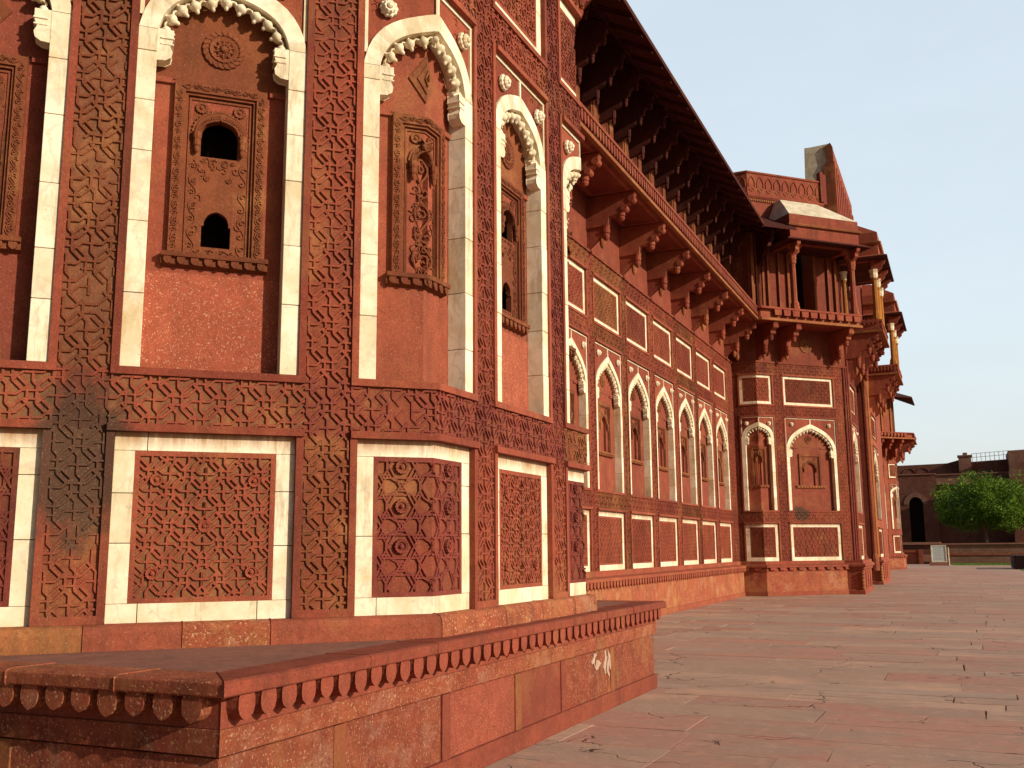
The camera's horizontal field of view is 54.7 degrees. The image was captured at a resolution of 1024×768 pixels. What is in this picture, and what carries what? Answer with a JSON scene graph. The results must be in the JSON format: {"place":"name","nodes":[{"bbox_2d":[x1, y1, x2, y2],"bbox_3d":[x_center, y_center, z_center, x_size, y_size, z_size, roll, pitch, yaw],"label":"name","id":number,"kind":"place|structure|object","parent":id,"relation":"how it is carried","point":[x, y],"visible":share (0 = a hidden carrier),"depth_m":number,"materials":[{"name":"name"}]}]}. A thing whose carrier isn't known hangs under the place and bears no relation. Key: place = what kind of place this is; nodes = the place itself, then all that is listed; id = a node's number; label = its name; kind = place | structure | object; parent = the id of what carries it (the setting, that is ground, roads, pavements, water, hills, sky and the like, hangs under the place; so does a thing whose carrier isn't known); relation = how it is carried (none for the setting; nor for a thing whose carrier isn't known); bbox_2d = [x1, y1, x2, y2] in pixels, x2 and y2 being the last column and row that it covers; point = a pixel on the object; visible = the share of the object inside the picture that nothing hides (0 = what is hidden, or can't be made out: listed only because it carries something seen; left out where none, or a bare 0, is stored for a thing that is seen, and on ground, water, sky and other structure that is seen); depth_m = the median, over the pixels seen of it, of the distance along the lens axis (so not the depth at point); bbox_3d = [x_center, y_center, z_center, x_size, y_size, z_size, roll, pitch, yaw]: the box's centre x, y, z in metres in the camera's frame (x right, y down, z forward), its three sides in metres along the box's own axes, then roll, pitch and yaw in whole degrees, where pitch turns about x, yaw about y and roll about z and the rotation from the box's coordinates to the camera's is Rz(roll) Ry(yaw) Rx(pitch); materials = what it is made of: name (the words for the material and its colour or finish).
{"place":"outdoors","nodes":[
{"label":"outdoors","id":0,"kind":"place"},
{"bbox_2d":[484,564,1023,767],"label":"pavement","id":1,"kind":"structure","parent":0,"point":[878,676],"depth_m":11.48,"materials":[{"name":"stone"}]},
{"bbox_2d":[0,600,665,767],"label":"stone platform","id":2,"kind":"structure","parent":1,"relation":"on","point":[481,699],"depth_m":5.90,"materials":[{"name":"red stone"}]},
{"bbox_2d":[0,0,596,655],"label":"corner bastion","id":3,"kind":"object","parent":2,"relation":"on","point":[286,352],"visible":1,"depth_m":7.18,"materials":[{"name":"stone"}]},
{"bbox_2d":[567,0,766,615],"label":"palace wing","id":4,"kind":"structure","parent":1,"relation":"on","point":[662,209],"depth_m":24.56,"materials":[{"name":"red stone"}]},
{"bbox_2d":[726,170,893,595],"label":"gate tower","id":5,"kind":"structure","parent":1,"relation":"on","point":[811,348],"depth_m":34.52,"materials":[{"name":"red stone"}]},
{"bbox_2d":[789,255,803,308],"bbox_3d":[9.934,-3.404,36.523,1.711,2.600,1.711,-5,-10,24],"label":"doorway","id":6,"kind":"structure","parent":5,"relation":"in","point":[799,279],"depth_m":36.39,"materials":[{"name":"stone"}]},
{"bbox_2d":[796,143,906,584],"bbox_3d":[13.398,0.217,42.223,6.250,16.490,13.490,-5,-10,24],"label":"palace gateway","id":7,"kind":"object","parent":1,"relation":"on","point":[883,383],"visible":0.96,"depth_m":43.48,"materials":[{"name":"red stone"}]},
{"bbox_2d":[876,415,890,578],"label":"palace wall","id":8,"kind":"structure","parent":1,"relation":"on","point":[882,486],"depth_m":48.04,"materials":[{"name":"red stone"}]},
{"bbox_2d":[879,393,916,569],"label":"bastion","id":9,"kind":"object","parent":1,"relation":"on","point":[896,446],"visible":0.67,"depth_m":71.02,"materials":[{"name":"red stone"}]},
{"bbox_2d":[903,550,923,563],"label":"red parapet","id":10,"kind":"structure","parent":1,"relation":"on","point":[914,557],"depth_m":90.14,"materials":[{"name":"stone"}]},
{"bbox_2d":[930,545,949,565],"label":"notice board","id":11,"kind":"object","parent":1,"relation":"on","point":[938,555],"visible":1,"depth_m":82.57,"materials":[{"name":"white stone"}]},
{"bbox_2d":[627,0,1023,465],"label":"sky","id":12,"kind":"structure","parent":0,"point":[919,104],"materials":[{"name":"blue"}]},
{"bbox_2d":[902,542,940,554],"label":"terrace wall","id":13,"kind":"structure","parent":0,"point":[925,547],"depth_m":94.57,"materials":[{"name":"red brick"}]},
{"bbox_2d":[923,555,931,563],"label":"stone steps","id":14,"kind":"structure","parent":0,"point":[927,559],"depth_m":91.45,"materials":[{"name":"red stone"}]},
{"bbox_2d":[953,616,1017,719],"bbox_3d":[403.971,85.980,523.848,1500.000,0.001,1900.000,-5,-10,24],"label":"ground","id":15,"kind":"structure","parent":0,"point":[985,713],"depth_m":10.25,"materials":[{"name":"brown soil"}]},
{"bbox_2d":[898,472,1013,542],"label":"fort wall","id":16,"kind":"structure","parent":15,"relation":"on","point":[920,522],"depth_m":114.67,"materials":[{"name":"brown stone"}]},
{"bbox_2d":[909,498,925,541],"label":"door","id":17,"kind":"structure","parent":16,"relation":"in","point":[916,504],"depth_m":115.98,"materials":[{"name":"brown wood"}]},
{"bbox_2d":[930,468,1023,542],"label":"round tree","id":18,"kind":"object","parent":15,"relation":"on","point":[1008,516],"visible":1,"depth_m":96.86,"materials":[{"name":"green plant"}]},
{"bbox_2d":[939,543,1023,563],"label":"wall","id":19,"kind":"structure","parent":15,"relation":"on","point":[988,553],"depth_m":87.78,"materials":[{"name":"brown stone"}]},
{"bbox_2d":[1006,450,1023,542],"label":"corner block","id":20,"kind":"structure","parent":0,"point":[1015,458],"depth_m":108.84,"materials":[{"name":"brown stone"}]},
{"bbox_2d":[897,450,1008,473],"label":"parapet","id":21,"kind":"structure","parent":20,"relation":"attached to","point":[963,463],"depth_m":127.66,"materials":[{"name":"brown stone"}]},
{"label":"verge","id":22,"kind":"structure","parent":0,"visible":0},
{"bbox_2d":[1010,555,1023,568],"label":"slatted planter","id":23,"kind":"object","parent":22,"relation":"on","point":[1017,561],"visible":1,"depth_m":66.96,"materials":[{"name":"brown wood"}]},
{"label":"lawn","id":24,"kind":"structure","parent":0,"visible":0},
{"bbox_2d":[951,563,1010,564],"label":"lawn grass","id":25,"kind":"structure","parent":24,"relation":"on","point":[980,564],"depth_m":84.06,"materials":[{"name":"green plant"}]}
]}

